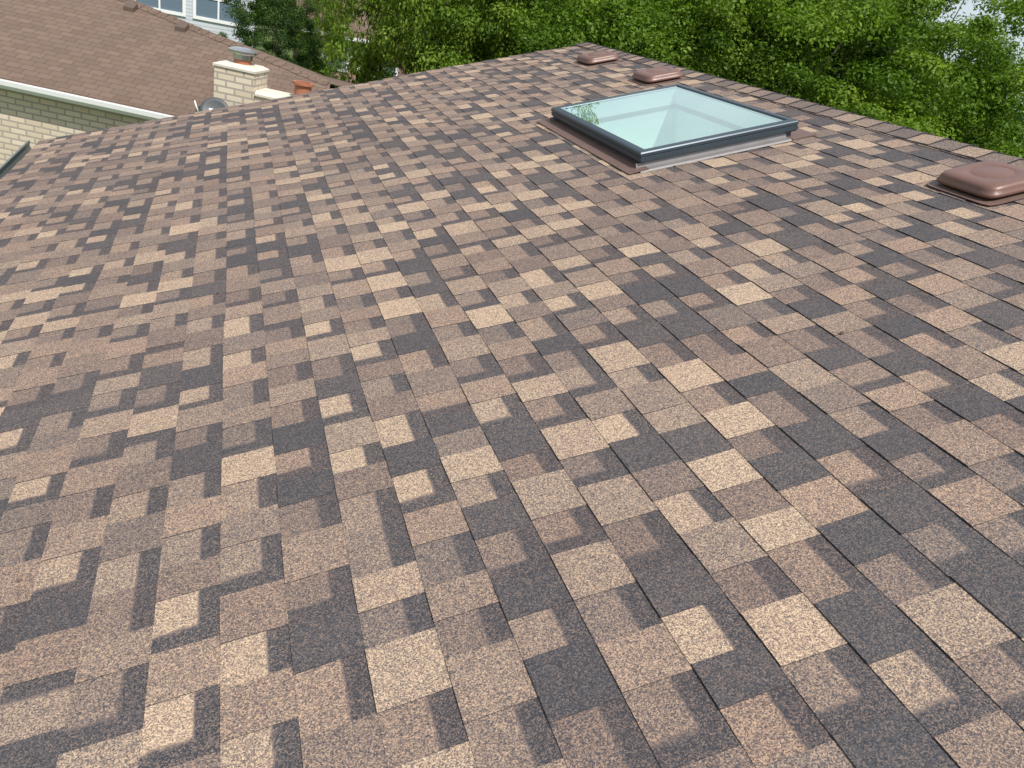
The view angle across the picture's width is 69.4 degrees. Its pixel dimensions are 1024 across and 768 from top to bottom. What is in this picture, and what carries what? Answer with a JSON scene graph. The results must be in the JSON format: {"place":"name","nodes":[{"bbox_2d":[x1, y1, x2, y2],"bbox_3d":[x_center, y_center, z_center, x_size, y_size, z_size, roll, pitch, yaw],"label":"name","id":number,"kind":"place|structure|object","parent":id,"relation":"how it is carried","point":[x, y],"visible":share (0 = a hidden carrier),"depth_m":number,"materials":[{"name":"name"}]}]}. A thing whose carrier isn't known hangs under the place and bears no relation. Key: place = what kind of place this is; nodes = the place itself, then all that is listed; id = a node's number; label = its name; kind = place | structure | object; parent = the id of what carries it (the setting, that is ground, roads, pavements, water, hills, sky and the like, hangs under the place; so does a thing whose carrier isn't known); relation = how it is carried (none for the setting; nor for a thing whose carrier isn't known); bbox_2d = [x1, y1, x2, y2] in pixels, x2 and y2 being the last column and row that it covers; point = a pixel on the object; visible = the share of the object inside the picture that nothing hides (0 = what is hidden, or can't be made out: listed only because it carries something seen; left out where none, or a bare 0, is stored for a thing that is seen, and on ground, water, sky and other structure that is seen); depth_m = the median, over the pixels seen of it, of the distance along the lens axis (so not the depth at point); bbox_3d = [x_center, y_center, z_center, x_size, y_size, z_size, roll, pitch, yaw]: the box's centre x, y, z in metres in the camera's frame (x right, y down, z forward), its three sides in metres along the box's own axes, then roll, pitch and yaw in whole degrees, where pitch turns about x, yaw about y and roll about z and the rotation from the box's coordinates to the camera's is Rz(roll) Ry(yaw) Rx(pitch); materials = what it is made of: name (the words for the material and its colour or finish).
{"place":"outdoors","nodes":[
{"label":"outdoors","id":0,"kind":"place"},
{"bbox_2d":[0,0,354,166],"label":"brick house","id":1,"kind":"structure","parent":0,"point":[69,67],"depth_m":9.83,"materials":[{"name":"brown"}]},
{"bbox_2d":[194,100,199,111],"bbox_3d":[-3.886,-3.294,9.237,0.164,0.463,0.180,1,28,-22],"label":"satellite dish","id":2,"kind":"object","parent":1,"relation":"attached to","point":[197,108],"visible":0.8,"depth_m":9.16,"materials":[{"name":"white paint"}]},
{"bbox_2d":[200,97,227,110],"bbox_3d":[-3.575,-3.131,8.820,0.295,0.531,0.308,22,28,19],"label":"satellite dish","id":3,"kind":"object","parent":1,"relation":"attached to","point":[211,103],"visible":0.3,"depth_m":8.79,"materials":[{"name":"white paint"}]},
{"bbox_2d":[136,0,253,46],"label":"sided house","id":4,"kind":"structure","parent":0,"point":[209,15],"depth_m":26.86,"materials":[{"name":"white"}]},
{"bbox_2d":[136,0,185,16],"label":"window","id":5,"kind":"structure","parent":4,"relation":"in","point":[175,7],"depth_m":26.45,"materials":[{"name":"white paint"}]},
{"bbox_2d":[193,0,243,25],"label":"window","id":6,"kind":"structure","parent":4,"relation":"in","point":[206,10],"depth_m":26.92,"materials":[{"name":"white paint"}]},
{"bbox_2d":[0,42,1023,767],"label":"house","id":7,"kind":"structure","parent":0,"point":[684,472],"depth_m":2.04,"materials":[{"name":"brown asphalt"}]},
{"bbox_2d":[254,3,1022,151],"bbox_3d":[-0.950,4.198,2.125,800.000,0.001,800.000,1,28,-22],"label":"ground","id":8,"kind":"structure","parent":0,"point":[259,47],"depth_m":47.83,"materials":[{"name":"green plant"}]},
{"bbox_2d":[218,0,331,75],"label":"tree","id":9,"kind":"object","parent":8,"relation":"on","point":[308,52],"visible":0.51,"depth_m":20.61,"materials":[{"name":"green plant"}]},
{"bbox_2d":[293,0,364,86],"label":"tree","id":10,"kind":"object","parent":8,"relation":"on","point":[336,39],"visible":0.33,"depth_m":25.48,"materials":[{"name":"green plant"}]},
{"bbox_2d":[286,0,488,85],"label":"brick bungalow","id":11,"kind":"object","parent":8,"relation":"on","point":[355,39],"visible":0.02,"depth_m":32.92,"materials":[{"name":"brown"}]},
{"bbox_2d":[321,36,350,72],"bbox_3d":[-7.759,-14.479,32.470,1.220,1.320,0.050,1,28,-22],"label":"window","id":12,"kind":"structure","parent":11,"relation":"in","point":[323,36],"depth_m":32.58,"materials":[{"name":"grey glass"}]},
{"bbox_2d":[357,43,399,76],"bbox_3d":[-5.993,-14.433,33.170,1.820,1.320,0.050,1,28,-22],"label":"window","id":13,"kind":"structure","parent":11,"relation":"in","point":[395,71],"depth_m":33.51,"materials":[{"name":"grey glass"}]},
{"bbox_2d":[303,0,528,86],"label":"tree","id":14,"kind":"object","parent":8,"relation":"on","point":[387,38],"visible":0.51,"depth_m":14.91,"materials":[{"name":"green plant"}]},
{"bbox_2d":[361,0,628,80],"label":"tree","id":15,"kind":"object","parent":8,"relation":"on","point":[494,30],"visible":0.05,"depth_m":15.75,"materials":[{"name":"green plant"}]},
{"bbox_2d":[408,0,682,68],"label":"tree","id":16,"kind":"object","parent":8,"relation":"on","point":[477,45],"visible":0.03,"depth_m":14.84,"materials":[{"name":"green plant"}]},
{"bbox_2d":[420,0,797,93],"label":"tree","id":17,"kind":"object","parent":8,"relation":"on","point":[519,21],"visible":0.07,"depth_m":13.66,"materials":[{"name":"green plant"}]},
{"bbox_2d":[255,1,1023,145],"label":"woodland","id":18,"kind":"object","parent":8,"relation":"on","point":[509,6],"depth_m":56.53,"materials":[{"name":"green plant"}]},
{"bbox_2d":[514,0,864,110],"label":"tree","id":19,"kind":"object","parent":8,"relation":"on","point":[645,17],"visible":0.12,"depth_m":12.22,"materials":[{"name":"green plant"}]},
{"bbox_2d":[634,0,903,99],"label":"tree","id":20,"kind":"object","parent":8,"relation":"on","point":[877,54],"visible":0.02,"depth_m":13.92,"materials":[{"name":"green plant"}]},
{"bbox_2d":[636,0,992,141],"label":"tree","id":21,"kind":"object","parent":8,"relation":"on","point":[814,26],"visible":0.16,"depth_m":12.15,"materials":[{"name":"green plant"}]},
{"bbox_2d":[625,0,1023,158],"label":"tree","id":22,"kind":"object","parent":8,"relation":"on","point":[964,85],"visible":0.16,"depth_m":12.83,"materials":[{"name":"green plant"}]},
{"bbox_2d":[735,0,940,92],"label":"tree","id":23,"kind":"object","parent":8,"relation":"on","point":[877,48],"depth_m":22.79,"materials":[{"name":"green plant"}]},
{"bbox_2d":[798,0,1023,157],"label":"tree","id":24,"kind":"object","parent":8,"relation":"on","point":[1011,133],"visible":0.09,"depth_m":14.06,"materials":[{"name":"green plant"}]},
{"bbox_2d":[885,25,1023,142],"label":"tree","id":25,"kind":"object","parent":8,"relation":"on","point":[961,56],"visible":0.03,"depth_m":20.99,"materials":[{"name":"green plant"}]},
{"bbox_2d":[934,107,1023,156],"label":"tree","id":26,"kind":"object","parent":8,"relation":"on","point":[992,131],"visible":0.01,"depth_m":16.00,"materials":[{"name":"green plant"}]},
{"bbox_2d":[913,0,1023,133],"label":"sky","id":27,"kind":"structure","parent":0,"point":[968,8],"materials":[{"name":"white"}]}
]}

